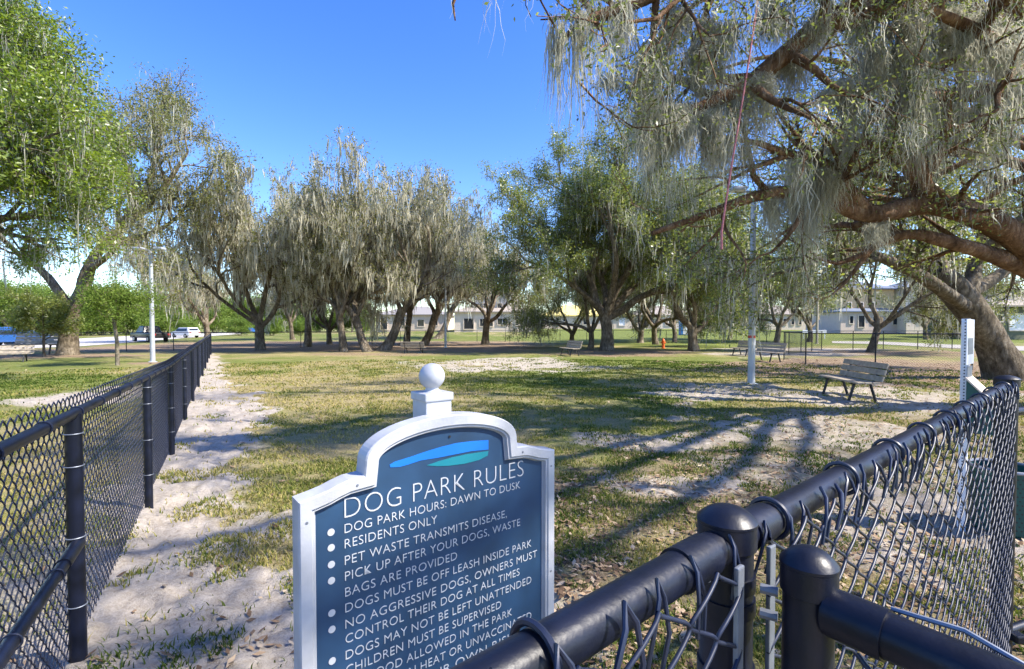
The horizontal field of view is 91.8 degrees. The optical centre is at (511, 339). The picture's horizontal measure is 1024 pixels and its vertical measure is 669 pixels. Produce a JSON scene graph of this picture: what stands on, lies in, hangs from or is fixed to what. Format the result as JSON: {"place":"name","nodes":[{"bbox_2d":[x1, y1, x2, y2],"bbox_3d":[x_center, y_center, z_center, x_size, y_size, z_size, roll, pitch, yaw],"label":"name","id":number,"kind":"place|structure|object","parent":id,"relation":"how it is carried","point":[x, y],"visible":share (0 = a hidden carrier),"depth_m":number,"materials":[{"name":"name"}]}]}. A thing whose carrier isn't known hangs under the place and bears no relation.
{"place":"outdoors","nodes":[
{"label":"outdoors","id":0,"kind":"place"},
{"bbox_2d":[0,332,245,347],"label":"road","id":1,"kind":"structure","parent":0,"point":[109,340],"depth_m":60.93,"materials":[{"name":"grey asphalt"}]},
{"bbox_2d":[0,327,35,343],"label":"parked car","id":2,"kind":"object","parent":1,"relation":"on","point":[4,337],"visible":0.2,"depth_m":43.68,"materials":[{"name":"blue paint"}]},
{"bbox_2d":[0,330,53,344],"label":"parked car","id":3,"kind":"object","parent":1,"relation":"on","point":[22,332],"visible":0.16,"depth_m":45.99,"materials":[{"name":"blue metal"}]},
{"bbox_2d":[130,326,170,341],"bbox_3d":[-41.536,-0.692,56.955,5.450,1.801,1.970,1,2,31],"label":"parked car","id":4,"kind":"object","parent":1,"relation":"on","point":[165,336],"visible":0.73,"depth_m":56.24,"materials":[{"name":"grey paint"}]},
{"bbox_2d":[171,328,200,337],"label":"parked car","id":5,"kind":"object","parent":1,"relation":"on","point":[187,330],"visible":0.66,"depth_m":77.14,"materials":[{"name":"white paint"}]},
{"bbox_2d":[0,328,1023,668],"bbox_3d":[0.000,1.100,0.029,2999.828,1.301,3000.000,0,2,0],"label":"ground","id":6,"kind":"structure","parent":0,"point":[160,590],"depth_m":7.10,"materials":[{"name":"beige sand"}]},
{"bbox_2d":[0,345,34,361],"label":"park bench","id":7,"kind":"object","parent":6,"relation":"on","point":[5,350],"visible":0.98,"depth_m":24.23,"materials":[{"name":"wood"}]},
{"bbox_2d":[0,273,52,326],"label":"background tree","id":8,"kind":"object","parent":6,"relation":"on","point":[3,301],"visible":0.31,"depth_m":70.24,"materials":[{"name":"green plant"}]},
{"bbox_2d":[5,333,57,355],"bbox_3d":[-28.873,0.270,30.173,2.775,1.368,1.095,0,2,-10],"label":"park bench","id":9,"kind":"object","parent":6,"relation":"on","point":[26,340],"visible":0.56,"depth_m":30.38,"materials":[{"name":"wood"}]},
{"bbox_2d":[15,280,67,301],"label":"background tree","id":10,"kind":"object","parent":6,"relation":"on","point":[41,289],"visible":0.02,"depth_m":87.30,"materials":[{"name":"green plant"}]},
{"bbox_2d":[0,284,86,356],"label":"young tree","id":11,"kind":"object","parent":6,"relation":"on","point":[57,320],"visible":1,"depth_m":28.04,"materials":[{"name":"green plant"}]},
{"bbox_2d":[0,0,151,297],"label":"leafy tree","id":12,"kind":"object","parent":6,"relation":"on","point":[45,119],"visible":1,"depth_m":14.15,"materials":[{"name":"green plant"}]},
{"bbox_2d":[79,307,114,335],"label":"leafy bush","id":13,"kind":"object","parent":6,"relation":"on","point":[91,326],"visible":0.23,"depth_m":95.80,"materials":[{"name":"green plant"}]},
{"bbox_2d":[83,300,126,334],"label":"leafy bush","id":14,"kind":"object","parent":6,"relation":"on","point":[118,328],"visible":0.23,"depth_m":100.11,"materials":[{"name":"green plant"}]},
{"bbox_2d":[0,334,211,668],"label":"chain link fence","id":15,"kind":"object","parent":6,"relation":"on","point":[176,378],"visible":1,"depth_m":2.30,"materials":[{"name":"black metal"}]},
{"bbox_2d":[69,266,166,364],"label":"young tree","id":16,"kind":"object","parent":6,"relation":"on","point":[97,297],"visible":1,"depth_m":21.48,"materials":[{"name":"green plant"}]},
{"bbox_2d":[0,58,259,354],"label":"oak tree","id":17,"kind":"object","parent":6,"relation":"on","point":[168,106],"visible":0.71,"depth_m":29.37,"materials":[{"name":"green plant"}]},
{"bbox_2d":[112,301,161,334],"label":"leafy bush","id":18,"kind":"object","parent":6,"relation":"on","point":[135,322],"visible":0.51,"depth_m":104.22,"materials":[{"name":"green plant"}]},
{"bbox_2d":[111,288,167,319],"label":"background tree","id":19,"kind":"object","parent":6,"relation":"on","point":[156,302],"visible":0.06,"depth_m":115.93,"materials":[{"name":"green plant"}]},
{"bbox_2d":[132,247,165,361],"bbox_3d":[-17.354,-1.527,23.852,1.420,5.805,0.454,0,2,0],"label":"lamp post","id":20,"kind":"object","parent":6,"relation":"on","point":[152,340],"visible":0.79,"depth_m":23.83,"materials":[{"name":"white metal"}]},
{"bbox_2d":[140,300,189,331],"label":"leafy bush","id":21,"kind":"object","parent":6,"relation":"on","point":[164,326],"visible":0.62,"depth_m":115.33,"materials":[{"name":"green plant"}]},
{"bbox_2d":[104,226,233,336],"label":"moss draped oak","id":22,"kind":"object","parent":6,"relation":"on","point":[207,299],"visible":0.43,"depth_m":53.37,"materials":[{"name":"grey plant"}]},
{"bbox_2d":[0,331,337,350],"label":"chain link fence","id":23,"kind":"object","parent":6,"relation":"on","point":[183,337],"visible":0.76,"depth_m":35.71,"materials":[{"name":"black metal"}]},
{"bbox_2d":[167,317,201,331],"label":"leafy bush","id":24,"kind":"object","parent":6,"relation":"on","point":[181,323],"visible":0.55,"depth_m":87.41,"materials":[{"name":"green plant"}]},
{"bbox_2d":[168,301,216,330],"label":"leafy bush","id":25,"kind":"object","parent":6,"relation":"on","point":[195,319],"visible":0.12,"depth_m":123.38,"materials":[{"name":"green plant"}]},
{"bbox_2d":[195,302,233,331],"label":"leafy bush","id":26,"kind":"object","parent":6,"relation":"on","point":[216,324],"visible":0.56,"depth_m":129.89,"materials":[{"name":"green plant"}]},
{"bbox_2d":[216,294,252,314],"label":"background tree","id":27,"kind":"object","parent":6,"relation":"on","point":[244,303],"visible":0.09,"depth_m":139.85,"materials":[{"name":"green plant"}]},
{"bbox_2d":[112,138,362,349],"bbox_3d":[-17.957,-6.037,33.690,15.618,14.400,11.149,0,2,-17],"label":"moss draped oak","id":28,"kind":"object","parent":6,"relation":"on","point":[236,234],"visible":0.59,"depth_m":32.19,"materials":[{"name":"grey plant"}]},
{"bbox_2d":[222,316,252,335],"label":"leafy bush","id":29,"kind":"object","parent":6,"relation":"on","point":[235,325],"visible":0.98,"depth_m":95.08,"materials":[{"name":"green plant"}]},
{"bbox_2d":[227,306,254,330],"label":"leafy bush","id":30,"kind":"object","parent":6,"relation":"on","point":[235,314],"visible":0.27,"depth_m":138.68,"materials":[{"name":"green plant"}]},
{"bbox_2d":[247,294,263,318],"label":"background tree","id":31,"kind":"object","parent":6,"relation":"on","point":[255,304],"visible":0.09,"depth_m":147.00,"materials":[{"name":"green plant"}]},
{"bbox_2d":[228,272,298,339],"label":"moss draped oak","id":32,"kind":"object","parent":6,"relation":"on","point":[269,303],"visible":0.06,"depth_m":63.84,"materials":[{"name":"grey plant"}]},
{"bbox_2d":[256,296,290,332],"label":"background tree","id":33,"kind":"object","parent":6,"relation":"on","point":[277,312],"visible":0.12,"depth_m":147.12,"materials":[{"name":"green plant"}]},
{"bbox_2d":[263,314,285,335],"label":"leafy bush","id":34,"kind":"object","parent":6,"relation":"on","point":[277,327],"visible":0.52,"depth_m":93.69,"materials":[{"name":"green plant"}]},
{"bbox_2d":[275,306,301,332],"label":"leafy bush","id":35,"kind":"object","parent":6,"relation":"on","point":[285,319],"visible":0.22,"depth_m":147.96,"materials":[{"name":"green plant"}]},
{"bbox_2d":[283,315,316,335],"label":"leafy bush","id":36,"kind":"object","parent":6,"relation":"on","point":[300,323],"visible":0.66,"depth_m":87.26,"materials":[{"name":"green plant"}]},
{"bbox_2d":[292,299,331,321],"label":"background tree","id":37,"kind":"object","parent":6,"relation":"on","point":[316,316],"visible":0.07,"depth_m":148.92,"materials":[{"name":"green plant"}]},
{"bbox_2d":[257,263,376,344],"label":"moss draped oak","id":38,"kind":"object","parent":6,"relation":"on","point":[319,312],"visible":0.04,"depth_m":47.22,"materials":[{"name":"green plant"}]},
{"bbox_2d":[300,312,334,330],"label":"leafy bush","id":39,"kind":"object","parent":6,"relation":"on","point":[316,326],"visible":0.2,"depth_m":153.07,"materials":[{"name":"green plant"}]},
{"bbox_2d":[250,154,404,346],"bbox_3d":[-15.560,-6.598,42.180,15.938,15.052,13.286,1,2,35],"label":"moss draped oak","id":40,"kind":"object","parent":6,"relation":"on","point":[306,342],"visible":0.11,"depth_m":41.58,"materials":[{"name":"grey plant"}]},
{"bbox_2d":[326,304,350,330],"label":"leafy bush","id":41,"kind":"object","parent":6,"relation":"on","point":[334,319],"visible":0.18,"depth_m":157.08,"materials":[{"name":"green plant"}]},
{"bbox_2d":[242,157,437,351],"bbox_3d":[-11.232,-5.329,35.406,13.519,12.767,11.269,-1,2,-38],"label":"moss draped oak","id":42,"kind":"object","parent":6,"relation":"on","point":[357,237],"visible":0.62,"depth_m":32.29,"materials":[{"name":"grey plant"}]},
{"bbox_2d":[334,302,374,332],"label":"background tree","id":43,"kind":"object","parent":6,"relation":"on","point":[359,316],"visible":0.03,"depth_m":149.88,"materials":[{"name":"plant"}]},
{"bbox_2d":[274,178,438,351],"bbox_3d":[-10.770,-4.907,34.875,11.496,12.302,10.001,-1,2,-36],"label":"moss draped oak","id":44,"kind":"object","parent":6,"relation":"on","point":[353,310],"visible":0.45,"depth_m":32.59,"materials":[{"name":"grey plant"}]},
{"bbox_2d":[344,315,375,331],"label":"leafy bush","id":45,"kind":"object","parent":6,"relation":"on","point":[350,326],"visible":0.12,"depth_m":157.35,"materials":[{"name":"green plant"}]},
{"bbox_2d":[309,124,493,349],"bbox_3d":[-7.952,-6.067,35.691,12.001,14.763,13.796,1,2,23],"label":"moss draped oak","id":46,"kind":"object","parent":6,"relation":"on","point":[434,252],"visible":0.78,"depth_m":33.84,"materials":[{"name":"grey plant"}]},
{"bbox_2d":[400,342,425,353],"bbox_3d":[-6.344,0.502,31.904,1.572,0.775,0.620,0,2,8],"label":"park bench","id":47,"kind":"object","parent":6,"relation":"on","point":[420,347],"visible":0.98,"depth_m":31.69,"materials":[{"name":"wood"}]},
{"bbox_2d":[377,306,453,331],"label":"house","id":48,"kind":"structure","parent":6,"relation":"on","point":[421,317],"depth_m":103.95,"materials":[{"name":"beige paint"}]},
{"bbox_2d":[380,317,387,329],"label":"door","id":49,"kind":"structure","parent":48,"relation":"in","point":[385,326],"depth_m":103.91,"materials":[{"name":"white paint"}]},
{"bbox_2d":[417,319,424,326],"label":"window","id":50,"kind":"structure","parent":48,"relation":"in","point":[420,322],"depth_m":103.88,"materials":[{"name":"grey glass"}]},
{"bbox_2d":[336,200,494,343],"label":"moss draped oak","id":51,"kind":"object","parent":6,"relation":"on","point":[409,312],"visible":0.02,"depth_m":48.68,"materials":[{"name":"grey plant"}]},
{"bbox_2d":[292,363,553,668],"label":"park sign","id":52,"kind":"object","parent":6,"relation":"on","point":[423,537],"visible":0.98,"depth_m":1.53,"materials":[{"name":"blue metal"}]},
{"bbox_2d":[364,177,511,345],"bbox_3d":[-7.046,-6.301,44.612,13.796,14.763,12.001,-1,2,-44],"label":"moss draped oak","id":53,"kind":"object","parent":6,"relation":"on","point":[428,335],"visible":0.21,"depth_m":43.92,"materials":[{"name":"grey plant"}]},
{"bbox_2d":[436,277,447,347],"bbox_3d":[-5.429,-2.087,40.430,1.420,6.055,0.438,0,2,0],"label":"lamp post","id":54,"kind":"object","parent":6,"relation":"on","point":[445,329],"visible":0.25,"depth_m":40.44,"materials":[{"name":"grey metal"}]},
{"bbox_2d":[404,193,502,338],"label":"moss draped oak","id":55,"kind":"object","parent":6,"relation":"on","point":[452,310],"visible":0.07,"depth_m":65.92,"materials":[{"name":"grey plant"}]},
{"bbox_2d":[433,223,545,344],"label":"spreading oak","id":56,"kind":"object","parent":6,"relation":"on","point":[487,322],"visible":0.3,"depth_m":45.80,"materials":[{"name":"grey plant"}]},
{"bbox_2d":[454,290,529,331],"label":"house","id":57,"kind":"structure","parent":6,"relation":"on","point":[463,323],"depth_m":91.94,"materials":[{"name":"white paint"}]},
{"bbox_2d":[463,318,473,329],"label":"window","id":58,"kind":"structure","parent":57,"relation":"in","point":[467,324],"depth_m":91.90,"materials":[{"name":"black glass"}]},
{"bbox_2d":[479,318,483,326],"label":"window","id":59,"kind":"structure","parent":57,"relation":"in","point":[480,319],"depth_m":91.90,"materials":[{"name":"white paint"}]},
{"bbox_2d":[497,318,507,324],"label":"window","id":60,"kind":"structure","parent":57,"relation":"in","point":[498,322],"depth_m":91.90,"materials":[{"name":"grey glass"}]},
{"bbox_2d":[4,354,1023,668],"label":"leaf litter","id":61,"kind":"object","parent":6,"relation":"on","point":[588,590],"visible":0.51,"depth_m":3.81,"materials":[{"name":"brown plant"}]},
{"bbox_2d":[345,330,785,343],"bbox_3d":[3.651,-0.088,48.647,37.825,1.630,19.282,0,2,0],"label":"chain link fence","id":62,"kind":"object","parent":6,"relation":"on","point":[575,333],"visible":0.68,"depth_m":54.31,"materials":[{"name":"black metal"}]},
{"bbox_2d":[559,340,582,355],"bbox_3d":[3.443,0.507,29.292,0.730,0.912,1.850,-1,2,-20],"label":"park bench","id":63,"kind":"object","parent":6,"relation":"on","point":[577,343],"visible":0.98,"depth_m":29.21,"materials":[{"name":"wood"}]},
{"bbox_2d":[525,248,621,342],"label":"spreading oak","id":64,"kind":"object","parent":6,"relation":"on","point":[572,332],"visible":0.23,"depth_m":46.88,"materials":[{"name":"green plant"}]},
{"bbox_2d":[496,233,651,348],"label":"spreading oak","id":65,"kind":"object","parent":6,"relation":"on","point":[534,318],"visible":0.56,"depth_m":38.71,"materials":[{"name":"green plant"}]},
{"bbox_2d":[544,305,633,328],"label":"house","id":66,"kind":"structure","parent":6,"relation":"on","point":[572,313],"depth_m":115.94,"materials":[{"name":"beige paint"}]},
{"bbox_2d":[619,318,625,325],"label":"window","id":67,"kind":"structure","parent":66,"relation":"in","point":[622,323],"depth_m":115.89,"materials":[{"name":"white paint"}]},
{"bbox_2d":[454,107,782,350],"bbox_3d":[7.347,-7.300,33.933,22.848,17.038,12.797,0,2,-13],"label":"oak tree","id":68,"kind":"object","parent":6,"relation":"on","point":[577,229],"visible":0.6,"depth_m":32.04,"materials":[{"name":"green plant"}]},
{"bbox_2d":[591,266,669,342],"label":"spreading oak","id":69,"kind":"object","parent":6,"relation":"on","point":[643,324],"visible":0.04,"depth_m":52.44,"materials":[{"name":"green plant"}]},
{"bbox_2d":[602,287,703,341],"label":"spreading oak","id":70,"kind":"object","parent":6,"relation":"on","point":[672,324],"visible":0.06,"depth_m":58.99,"materials":[{"name":"green plant"}]},
{"bbox_2d":[629,306,696,328],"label":"house","id":71,"kind":"structure","parent":6,"relation":"on","point":[664,325],"depth_m":119.96,"materials":[{"name":"white paint"}]},
{"bbox_2d":[599,255,764,344],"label":"spreading oak","id":72,"kind":"object","parent":6,"relation":"on","point":[649,320],"visible":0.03,"depth_m":43.92,"materials":[{"name":"green plant"}]},
{"bbox_2d":[679,321,687,334],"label":"portable toilet","id":73,"kind":"object","parent":6,"relation":"on","point":[682,332],"visible":0.15,"depth_m":79.10,"materials":[{"name":"blue plastic"}]},
{"bbox_2d":[604,152,799,350],"bbox_3d":[12.843,-6.238,34.992,15.034,14.770,15.018,0,2,-9],"label":"spreading oak","id":74,"kind":"object","parent":6,"relation":"on","point":[693,328],"visible":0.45,"depth_m":31.00,"materials":[{"name":"green plant"}]},
{"bbox_2d":[450,375,1020,668],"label":"chain link fence","id":75,"kind":"object","parent":6,"relation":"on","point":[710,562],"visible":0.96,"depth_m":0.70,"materials":[{"name":"black metal"}]},
{"bbox_2d":[779,544,1023,668],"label":"gate","id":76,"kind":"structure","parent":75,"relation":"attached to","point":[822,612],"depth_m":0.51,"materials":[{"name":"black metal"}]},
{"bbox_2d":[1010,406,1023,643],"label":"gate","id":77,"kind":"structure","parent":75,"relation":"attached to","point":[1016,636],"depth_m":2.26,"materials":[{"name":"black metal"}]},
{"bbox_2d":[451,0,1023,319],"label":"oak tree","id":78,"kind":"object","parent":6,"relation":"on","point":[983,40],"visible":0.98,"depth_m":6.92,"materials":[{"name":"green plant"}]},
{"bbox_2d":[720,1,757,248],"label":"rope","id":79,"kind":"object","parent":78,"relation":"hanging from","point":[721,237],"visible":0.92,"depth_m":5.50,"materials":[{"name":"fabric"}]},
{"bbox_2d":[730,340,759,355],"bbox_3d":[13.695,0.507,29.284,0.730,0.912,1.850,0,2,-10],"label":"park bench","id":80,"kind":"object","parent":6,"relation":"on","point":[742,344],"visible":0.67,"depth_m":29.68,"materials":[{"name":"wood"}]},
{"bbox_2d":[729,186,775,384],"bbox_3d":[7.062,-1.408,14.525,1.420,6.055,0.446,0,2,0],"label":"lamp post","id":81,"kind":"object","parent":6,"relation":"on","point":[751,373],"visible":0.5,"depth_m":14.52,"materials":[{"name":"white metal"}]},
{"bbox_2d":[728,303,805,329],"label":"house","id":82,"kind":"structure","parent":6,"relation":"on","point":[791,324],"depth_m":103.96,"materials":[{"name":"white paint"}]},
{"bbox_2d":[755,342,787,361],"bbox_3d":[12.582,0.610,24.518,0.766,0.958,1.942,0,2,-12],"label":"park bench","id":83,"kind":"object","parent":6,"relation":"on","point":[778,350],"visible":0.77,"depth_m":24.34,"materials":[{"name":"wood"}]},
{"bbox_2d":[722,233,851,342],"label":"spreading oak","id":84,"kind":"object","parent":6,"relation":"on","point":[779,325],"visible":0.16,"depth_m":52.45,"materials":[{"name":"green plant"}]},
{"bbox_2d":[748,270,835,341],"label":"moss draped oak","id":85,"kind":"object","parent":6,"relation":"on","point":[808,322],"visible":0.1,"depth_m":54.66,"materials":[{"name":"green plant"}]},
{"bbox_2d":[802,330,826,338],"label":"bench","id":86,"kind":"object","parent":6,"relation":"on","point":[824,331],"visible":0.64,"depth_m":66.17,"materials":[{"name":"white paint"}]},
{"bbox_2d":[812,279,818,343],"bbox_3d":[30.853,-2.740,50.091,1.420,6.855,0.471,0,2,0],"label":"lamp post","id":87,"kind":"object","parent":6,"relation":"on","point":[817,308],"visible":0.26,"depth_m":50.06,"materials":[{"name":"grey metal"}]},
{"bbox_2d":[643,73,1023,380],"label":"oak tree","id":88,"kind":"object","parent":6,"relation":"on","point":[997,351],"visible":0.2,"depth_m":14.57,"materials":[{"name":"green plant"}]},
{"bbox_2d":[806,282,897,332],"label":"house","id":89,"kind":"structure","parent":6,"relation":"on","point":[854,319],"depth_m":84.95,"materials":[{"name":"paint"}]},
{"bbox_2d":[849,315,853,323],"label":"window","id":90,"kind":"structure","parent":89,"relation":"in","point":[851,317],"depth_m":83.82,"materials":[{"name":"white paint"}]},
{"bbox_2d":[857,315,864,327],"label":"window","id":91,"kind":"structure","parent":89,"relation":"in","point":[861,318],"depth_m":83.90,"materials":[{"name":"grey glass"}]},
{"bbox_2d":[819,359,888,401],"bbox_3d":[8.160,0.961,11.964,0.730,0.912,1.850,0,2,8],"label":"park bench","id":92,"kind":"object","parent":6,"relation":"on","point":[855,381],"visible":0.95,"depth_m":11.73,"materials":[{"name":"wood"}]},
{"bbox_2d":[788,331,952,353],"bbox_3d":[24.804,0.206,35.653,17.473,1.721,2.944,-1,2,-22],"label":"chain link fence","id":93,"kind":"object","parent":6,"relation":"on","point":[821,343],"visible":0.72,"depth_m":36.68,"materials":[{"name":"black metal"}]},
{"bbox_2d":[783,332,972,369],"bbox_3d":[14.963,0.557,21.867,2.775,1.741,7.432,-1,2,-33],"label":"chain link fence","id":94,"kind":"object","parent":6,"relation":"on","point":[805,345],"visible":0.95,"depth_m":21.11,"materials":[{"name":"black metal"}]},
{"bbox_2d":[787,172,1023,352],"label":"spreading oak","id":95,"kind":"object","parent":6,"relation":"on","point":[938,305],"visible":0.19,"depth_m":32.58,"materials":[{"name":"green plant"}]},
{"bbox_2d":[888,282,922,332],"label":"house","id":96,"kind":"structure","parent":6,"relation":"on","point":[906,328],"depth_m":82.76,"materials":[{"name":"white paint"}]},
{"bbox_2d":[872,286,945,339],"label":"spreading oak","id":97,"kind":"object","parent":6,"relation":"on","point":[882,298],"visible":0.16,"depth_m":64.19,"materials":[{"name":"green plant"}]},
{"bbox_2d":[930,319,958,337],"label":"leafy bush","id":98,"kind":"object","parent":6,"relation":"on","point":[947,329],"visible":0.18,"depth_m":69.09,"materials":[{"name":"green plant"}]},
{"bbox_2d":[957,319,992,531],"bbox_3d":[3.724,0.782,3.943,0.300,1.900,0.254,-1,2,-39],"label":"pet waste station","id":99,"kind":"object","parent":6,"relation":"on","point":[970,384],"visible":0.55,"depth_m":3.99,"materials":[{"name":"white paint"}]},
{"bbox_2d":[926,289,1023,339],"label":"house","id":100,"kind":"structure","parent":6,"relation":"on","point":[1015,333],"depth_m":63.95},
{"bbox_2d":[1008,313,1023,330],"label":"garage door","id":101,"kind":"structure","parent":100,"relation":"in","point":[1019,327],"depth_m":63.92,"materials":[{"name":"white paint"}]},
{"bbox_2d":[967,458,1023,538],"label":"litter bin","id":102,"kind":"object","parent":6,"relation":"on","point":[1019,532],"visible":0.35,"depth_m":3.95,"materials":[{"name":"green metal"}]},
{"bbox_2d":[982,279,1023,313],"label":"spreading oak","id":103,"kind":"object","parent":6,"relation":"on","point":[1006,294],"depth_m":65.64,"materials":[{"name":"green plant"}]},
{"bbox_2d":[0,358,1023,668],"bbox_3d":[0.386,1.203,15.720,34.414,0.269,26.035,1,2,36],"label":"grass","id":104,"kind":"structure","parent":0,"point":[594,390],"depth_m":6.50,"materials":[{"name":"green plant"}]},
{"bbox_2d":[0,0,1023,326],"label":"sky","id":105,"kind":"structure","parent":0,"point":[415,80],"materials":[{"name":"blue"}]},
{"bbox_2d":[832,341,1023,350],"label":"path","id":106,"kind":"structure","parent":0,"point":[1020,348],"depth_m":47.08,"materials":[{"name":"grey concrete"}]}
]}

